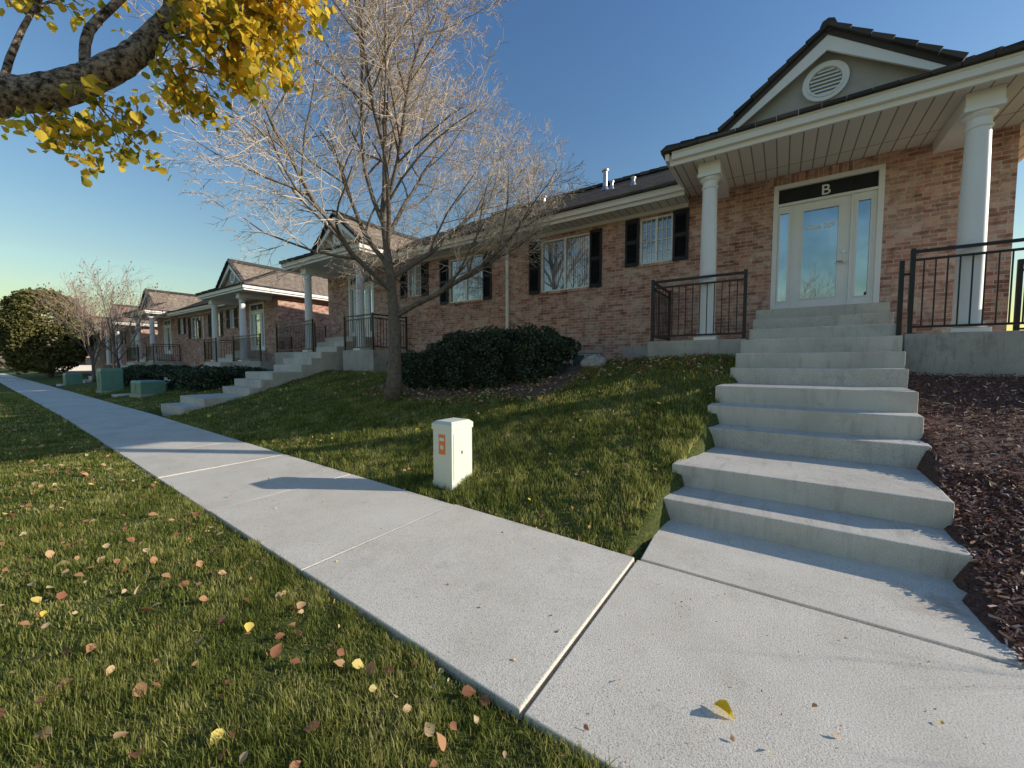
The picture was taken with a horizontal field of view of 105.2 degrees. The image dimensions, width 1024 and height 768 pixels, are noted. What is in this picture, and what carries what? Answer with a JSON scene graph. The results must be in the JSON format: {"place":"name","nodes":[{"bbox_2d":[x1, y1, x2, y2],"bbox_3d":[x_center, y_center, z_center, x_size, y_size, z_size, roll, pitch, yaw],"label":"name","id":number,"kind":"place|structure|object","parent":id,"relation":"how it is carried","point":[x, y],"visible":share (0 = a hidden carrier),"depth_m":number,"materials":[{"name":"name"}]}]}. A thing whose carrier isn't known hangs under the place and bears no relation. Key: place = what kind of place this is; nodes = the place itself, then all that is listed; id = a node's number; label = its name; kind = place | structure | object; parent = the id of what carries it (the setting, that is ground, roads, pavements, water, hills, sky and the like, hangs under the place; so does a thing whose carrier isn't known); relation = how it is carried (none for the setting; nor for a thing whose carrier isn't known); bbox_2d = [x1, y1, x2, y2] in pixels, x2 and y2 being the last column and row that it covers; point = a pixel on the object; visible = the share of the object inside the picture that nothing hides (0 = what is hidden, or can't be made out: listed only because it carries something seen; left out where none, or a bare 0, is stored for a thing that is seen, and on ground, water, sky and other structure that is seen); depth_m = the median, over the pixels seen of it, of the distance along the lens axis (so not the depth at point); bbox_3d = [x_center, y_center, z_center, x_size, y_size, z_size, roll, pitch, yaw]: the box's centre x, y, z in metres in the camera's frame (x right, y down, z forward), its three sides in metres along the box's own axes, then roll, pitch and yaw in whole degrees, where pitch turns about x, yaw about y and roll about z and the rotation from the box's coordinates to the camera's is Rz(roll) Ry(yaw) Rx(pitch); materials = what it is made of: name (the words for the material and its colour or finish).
{"place":"outdoors","nodes":[
{"label":"outdoors","id":0,"kind":"place"},
{"bbox_2d":[92,304,156,331],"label":"roof edge tiles","id":1,"kind":"object","parent":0,"point":[121,317],"visible":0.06,"depth_m":36.40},
{"bbox_2d":[0,373,1023,767],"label":"sidewalk","id":2,"kind":"structure","parent":0,"point":[484,603],"depth_m":2.42,"materials":[{"name":"concrete"}]},
{"bbox_2d":[714,699,734,719],"bbox_3d":[0.968,1.477,1.791,0.078,0.043,0.066,1,3,18],"label":"yellow leaf","id":3,"kind":"object","parent":2,"relation":"on","point":[723,705],"visible":1,"depth_m":1.80,"materials":[{"name":"yellow plant"}]},
{"bbox_2d":[0,356,1023,767],"bbox_3d":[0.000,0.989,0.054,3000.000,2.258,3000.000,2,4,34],"label":"ground","id":4,"kind":"structure","parent":0,"point":[976,600],"depth_m":3.39,"materials":[{"name":"green plant"}]},
{"bbox_2d":[0,322,61,368],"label":"distant trees","id":5,"kind":"object","parent":4,"relation":"on","point":[2,364],"depth_m":79.10,"materials":[{"name":"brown plant"}]},
{"bbox_2d":[0,287,98,376],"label":"evergreen tree","id":6,"kind":"object","parent":4,"relation":"on","point":[23,330],"visible":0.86,"depth_m":37.78,"materials":[{"name":"green plant"}]},
{"bbox_2d":[38,351,91,370],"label":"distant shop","id":7,"kind":"structure","parent":4,"relation":"on","point":[87,367],"depth_m":62.84,"materials":[{"name":"white paint"}]},
{"bbox_2d":[63,373,82,384],"bbox_3d":[-30.851,-0.123,27.535,1.100,1.300,0.900,2,4,34],"label":"utility cabinet","id":8,"kind":"object","parent":4,"relation":"on","point":[72,378],"visible":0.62,"depth_m":27.21,"materials":[{"name":"green metal"}]},
{"bbox_2d":[30,271,144,381],"bbox_3d":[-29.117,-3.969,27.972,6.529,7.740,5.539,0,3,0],"label":"bare tree","id":9,"kind":"object","parent":4,"relation":"on","point":[93,363],"visible":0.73,"depth_m":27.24,"materials":[{"name":"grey plant"}]},
{"bbox_2d":[96,368,123,392],"bbox_3d":[-20.718,-0.155,20.197,1.100,1.300,0.900,2,4,34],"label":"utility cabinet","id":10,"kind":"object","parent":4,"relation":"on","point":[109,379],"visible":0.82,"depth_m":19.88,"materials":[{"name":"green metal"}]},
{"bbox_2d":[56,354,171,385],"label":"concrete steps","id":11,"kind":"structure","parent":4,"relation":"on","point":[161,359],"depth_m":30.52,"materials":[{"name":"grey concrete"}]},
{"bbox_2d":[52,257,183,367],"bbox_3d":[-23.468,-3.739,23.725,4.243,7.554,5.771,0,3,-7],"label":"bare tree","id":12,"kind":"object","parent":4,"relation":"on","point":[117,347],"visible":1,"depth_m":23.23,"materials":[{"name":"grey plant"}]},
{"bbox_2d":[92,326,158,371],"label":"walls","id":13,"kind":"structure","parent":4,"relation":"on","point":[101,362],"depth_m":39.18,"materials":[{"name":"brick"}]},
{"bbox_2d":[94,329,136,367],"bbox_3d":[-42.555,-3.393,41.900,17.620,4.090,0.150,2,4,34],"label":"window and door frames","id":14,"kind":"structure","parent":13,"relation":"attached to","point":[124,343],"depth_m":37.73,"materials":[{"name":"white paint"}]},
{"bbox_2d":[101,331,134,347],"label":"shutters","id":15,"kind":"object","parent":14,"relation":"attached to","point":[114,340],"visible":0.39,"depth_m":41.10,"materials":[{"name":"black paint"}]},
{"bbox_2d":[96,322,156,367],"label":"gutters and fascia","id":16,"kind":"object","parent":13,"relation":"attached to","point":[125,328],"visible":0.2,"depth_m":36.11,"materials":[{"name":"paint"}]},
{"bbox_2d":[79,329,122,364],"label":"columns","id":17,"kind":"structure","parent":16,"relation":"attached to","point":[108,355],"depth_m":37.20,"materials":[{"name":"white paint"}]},
{"bbox_2d":[94,317,156,330],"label":"roof","id":18,"kind":"structure","parent":16,"relation":"on","point":[132,321],"depth_m":35.47,"materials":[{"name":"tile"}]},
{"bbox_2d":[92,306,135,326],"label":"gable","id":19,"kind":"structure","parent":18,"relation":"attached to","point":[114,316],"depth_m":36.89,"materials":[{"name":"paint"}]},
{"bbox_2d":[129,380,165,397],"bbox_3d":[-15.633,0.211,16.841,1.600,0.720,0.900,2,4,34],"label":"transformer box","id":20,"kind":"object","parent":4,"relation":"on","point":[141,388],"visible":0.87,"depth_m":16.41,"materials":[{"name":"green metal"}]},
{"bbox_2d":[126,362,185,365],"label":"terrace wall","id":21,"kind":"structure","parent":4,"relation":"on","point":[166,363],"depth_m":29.19,"materials":[{"name":"concrete"}]},
{"bbox_2d":[126,343,181,361],"bbox_3d":[-28.802,-2.444,31.386,7.280,1.390,1.650,2,4,34],"label":"metal railing","id":22,"kind":"object","parent":21,"relation":"on","point":[148,350],"visible":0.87,"depth_m":29.77,"materials":[{"name":"black metal"}]},
{"bbox_2d":[122,364,192,386],"bbox_3d":[-21.423,-0.448,23.177,9.009,1.465,3.315,2,4,34],"label":"juniper shrub","id":23,"kind":"object","parent":4,"relation":"on","point":[142,372],"visible":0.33,"depth_m":20.91,"materials":[{"name":"green plant"}]},
{"bbox_2d":[0,0,347,186],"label":"yellow leaf tree","id":24,"kind":"object","parent":4,"relation":"on","point":[86,78],"visible":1,"depth_m":2.76,"materials":[{"name":"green plant"}]},
{"bbox_2d":[111,350,265,396],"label":"concrete steps","id":25,"kind":"structure","parent":4,"relation":"on","point":[226,361],"depth_m":21.61,"materials":[{"name":"grey concrete"}]},
{"bbox_2d":[160,365,267,391],"bbox_3d":[-13.380,-0.227,17.528,6.374,1.349,3.264,2,4,34],"label":"juniper shrub","id":26,"kind":"object","parent":4,"relation":"on","point":[195,378],"visible":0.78,"depth_m":15.67,"materials":[{"name":"green plant"}]},
{"bbox_2d":[203,361,274,368],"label":"terrace wall","id":27,"kind":"structure","parent":4,"relation":"on","point":[265,364],"depth_m":19.53,"materials":[{"name":"concrete"}]},
{"bbox_2d":[134,296,249,361],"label":"columns","id":28,"kind":"structure","parent":27,"relation":"on","point":[242,321],"depth_m":22.59,"materials":[{"name":"white paint"}]},
{"bbox_2d":[203,333,291,360],"bbox_3d":[-14.805,-1.915,21.787,7.280,1.390,1.650,2,4,34],"label":"metal railing","id":29,"kind":"object","parent":27,"relation":"on","point":[236,347],"visible":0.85,"depth_m":20.74,"materials":[{"name":"black metal"}]},
{"bbox_2d":[157,295,328,365],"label":"walls","id":30,"kind":"structure","parent":4,"relation":"on","point":[278,309],"depth_m":23.32,"materials":[{"name":"brick"}]},
{"bbox_2d":[163,300,263,363],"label":"soldier courses","id":31,"kind":"object","parent":30,"relation":"attached to","point":[253,301],"visible":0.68,"depth_m":24.41,"materials":[{"name":"brick"}]},
{"bbox_2d":[163,302,264,366],"bbox_3d":[-21.288,-2.890,27.298,17.620,4.090,0.150,2,4,34],"label":"window and door frames","id":32,"kind":"structure","parent":30,"relation":"attached to","point":[253,324],"depth_m":23.24,"materials":[{"name":"white paint"}]},
{"bbox_2d":[165,304,262,338],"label":"shutters","id":33,"kind":"object","parent":32,"relation":"attached to","point":[254,307],"visible":0.98,"depth_m":26.52,"materials":[{"name":"black paint"}]},
{"bbox_2d":[167,313,263,366],"bbox_3d":[-21.288,-2.842,27.346,17.310,3.890,0.015,2,4,34],"label":"glass","id":34,"kind":"object","parent":32,"relation":"attached to","point":[257,325],"visible":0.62,"depth_m":26.02,"materials":[{"name":"clear glass"}]},
{"bbox_2d":[125,284,327,338],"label":"gutters and fascia","id":35,"kind":"object","parent":30,"relation":"attached to","point":[240,287],"visible":0.67,"depth_m":22.30,"materials":[{"name":"paint"}]},
{"bbox_2d":[148,273,327,310],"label":"roof","id":36,"kind":"structure","parent":35,"relation":"on","point":[319,285],"depth_m":22.96,"materials":[{"name":"tile"}]},
{"bbox_2d":[122,258,303,314],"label":"roof edge tiles","id":37,"kind":"object","parent":36,"relation":"on","point":[230,262],"visible":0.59,"depth_m":22.42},
{"bbox_2d":[145,263,311,307],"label":"gable","id":38,"kind":"structure","parent":36,"relation":"attached to","point":[182,301],"depth_m":30.31,"materials":[{"name":"paint"}]},
{"bbox_2d":[141,264,239,308],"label":"gable trim","id":39,"kind":"structure","parent":38,"relation":"attached to","point":[226,275],"depth_m":22.04,"materials":[{"name":"white paint"}]},
{"bbox_2d":[128,290,327,318],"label":"soffit","id":40,"kind":"structure","parent":30,"relation":"attached to","point":[230,296],"depth_m":22.28,"materials":[{"name":"white paint"}]},
{"bbox_2d":[161,336,371,415],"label":"concrete steps","id":41,"kind":"structure","parent":4,"relation":"on","point":[328,354],"depth_m":14.50,"materials":[{"name":"grey concrete"}]},
{"bbox_2d":[275,350,418,370],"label":"terrace wall","id":42,"kind":"structure","parent":4,"relation":"on","point":[367,360],"depth_m":14.53,"materials":[{"name":"concrete"}]},
{"bbox_2d":[275,312,407,351],"bbox_3d":[-7.535,-2.040,16.778,7.280,1.390,1.650,2,4,34],"label":"metal railing","id":43,"kind":"object","parent":42,"relation":"on","point":[314,333],"visible":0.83,"depth_m":15.35,"materials":[{"name":"black metal"}]},
{"bbox_2d":[124,0,597,401],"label":"bare tree","id":44,"kind":"object","parent":4,"relation":"on","point":[393,389],"visible":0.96,"depth_m":8.85,"materials":[{"name":"grey plant"}]},
{"bbox_2d":[0,353,735,767],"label":"grass","id":45,"kind":"structure","parent":4,"relation":"on","point":[116,651],"depth_m":3.11,"materials":[{"name":"green plant"}]},
{"bbox_2d":[386,349,436,389],"bbox_3d":[-2.495,-0.296,11.312,2.229,1.445,1.721,2,4,34],"label":"evergreen shrub","id":46,"kind":"object","parent":4,"relation":"on","point":[414,370],"visible":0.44,"depth_m":10.53,"materials":[{"name":"green plant"}]},
{"bbox_2d":[432,418,472,490],"bbox_3d":[-0.761,0.941,5.059,0.348,0.965,0.404,2,4,34],"label":"utility pedestal","id":47,"kind":"object","parent":4,"relation":"on","point":[452,451],"visible":0.89,"depth_m":4.91,"materials":[{"name":"plastic"}]},
{"bbox_2d":[418,322,581,390],"bbox_3d":[-0.433,-0.523,10.213,4.417,2.051,2.272,2,4,34],"label":"evergreen hedge","id":48,"kind":"object","parent":4,"relation":"on","point":[490,358],"visible":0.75,"depth_m":9.36,"materials":[{"name":"green plant"}]},
{"bbox_2d":[0,352,1023,767],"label":"fallen leaves","id":49,"kind":"object","parent":4,"relation":"on","point":[276,652],"visible":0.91,"depth_m":2.84,"materials":[{"name":"brown plant"}]},
{"bbox_2d":[580,355,606,367],"bbox_3d":[1.828,-0.470,8.741,0.604,0.379,0.453,2,4,34],"label":"landscape rock","id":50,"kind":"object","parent":4,"relation":"on","point":[591,360],"visible":0.66,"depth_m":8.57,"materials":[{"name":"grey stone"}]},
{"bbox_2d":[328,123,1020,365],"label":"walls","id":51,"kind":"structure","parent":4,"relation":"on","point":[610,317],"depth_m":9.12,"materials":[{"name":"brick"}]},
{"bbox_2d":[351,171,878,304],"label":"shutters","id":52,"kind":"object","parent":51,"relation":"attached to","point":[681,221],"visible":0.82,"depth_m":10.35,"materials":[{"name":"black paint"}]},
{"bbox_2d":[822,184,830,194],"bbox_3d":[6.506,-4.031,8.109,0.142,0.204,0.008,2,4,34],"label":"unit letter","id":53,"kind":"object","parent":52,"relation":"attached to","point":[829,190],"visible":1,"depth_m":8.11,"materials":[{"name":"white paint"}]},
{"bbox_2d":[348,163,885,365],"bbox_3d":[-0.022,-2.486,12.691,17.620,4.090,0.150,2,4,34],"label":"window and door frames","id":54,"kind":"structure","parent":51,"relation":"attached to","point":[847,203],"depth_m":8.29,"materials":[{"name":"white paint"}]},
{"bbox_2d":[352,199,870,365],"bbox_3d":[-0.021,-2.439,12.738,17.310,3.890,0.015,2,4,34],"label":"glass","id":55,"kind":"object","parent":54,"relation":"attached to","point":[819,258],"visible":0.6,"depth_m":8.59,"materials":[{"name":"clear glass"}]},
{"bbox_2d":[806,221,835,229],"bbox_3d":[6.474,-3.321,8.222,0.486,0.098,0.008,2,4,34],"label":"suite lettering","id":56,"kind":"object","parent":55,"relation":"attached to","point":[819,226],"visible":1,"depth_m":8.22,"materials":[{"name":"white paint"}]},
{"bbox_2d":[347,152,893,353],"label":"soldier courses","id":57,"kind":"object","parent":51,"relation":"attached to","point":[886,158],"visible":0.72,"depth_m":8.22,"materials":[{"name":"brick"}]},
{"bbox_2d":[281,50,1023,329],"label":"gutters and fascia","id":58,"kind":"object","parent":51,"relation":"attached to","point":[950,136],"visible":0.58,"depth_m":6.97,"materials":[{"name":"paint"}]},
{"bbox_2d":[316,169,690,277],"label":"roof","id":59,"kind":"structure","parent":58,"relation":"on","point":[653,179],"depth_m":13.55,"materials":[{"name":"tile"}]},
{"bbox_2d":[539,168,635,204],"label":"roof vents","id":60,"kind":"object","parent":59,"relation":"on","point":[605,173],"visible":0.65,"depth_m":14.18,"materials":[{"name":"white metal"}]},
{"bbox_2d":[322,29,957,249],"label":"gable","id":61,"kind":"structure","parent":59,"relation":"attached to","point":[865,74],"depth_m":7.18,"materials":[{"name":"paint"}]},
{"bbox_2d":[316,35,946,250],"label":"gable trim","id":62,"kind":"structure","parent":61,"relation":"attached to","point":[831,43],"depth_m":7.10,"materials":[{"name":"white paint"}]},
{"bbox_2d":[279,17,1023,264],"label":"roof edge tiles","id":63,"kind":"object","parent":59,"relation":"on","point":[829,25],"visible":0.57,"depth_m":6.93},
{"bbox_2d":[289,73,1023,278],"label":"soffit","id":64,"kind":"structure","parent":51,"relation":"attached to","point":[918,123],"depth_m":7.29,"materials":[{"name":"white paint"}]},
{"bbox_2d":[663,302,972,580],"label":"concrete steps","id":65,"kind":"structure","parent":4,"relation":"on","point":[817,434],"depth_m":4.49,"materials":[{"name":"grey concrete"}]},
{"bbox_2d":[623,330,1023,376],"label":"terrace wall","id":66,"kind":"structure","parent":4,"relation":"on","point":[988,352],"depth_m":6.05,"materials":[{"name":"concrete"}]},
{"bbox_2d":[300,98,1006,351],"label":"columns","id":67,"kind":"structure","parent":66,"relation":"on","point":[977,122],"depth_m":6.01,"materials":[{"name":"white paint"}]},
{"bbox_2d":[650,238,1023,340],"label":"metal railing","id":68,"kind":"object","parent":66,"relation":"on","point":[1016,323],"visible":0.94,"depth_m":6.36,"materials":[{"name":"black metal"}]},
{"bbox_2d":[908,371,1023,667],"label":"mulch chips","id":69,"kind":"object","parent":4,"relation":"on","point":[1001,606],"visible":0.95,"depth_m":3.31,"materials":[{"name":"brown wood"}]},
{"bbox_2d":[0,0,1023,338],"label":"sky","id":70,"kind":"structure","parent":0,"point":[623,81],"materials":[{"name":"blue"}]}
]}

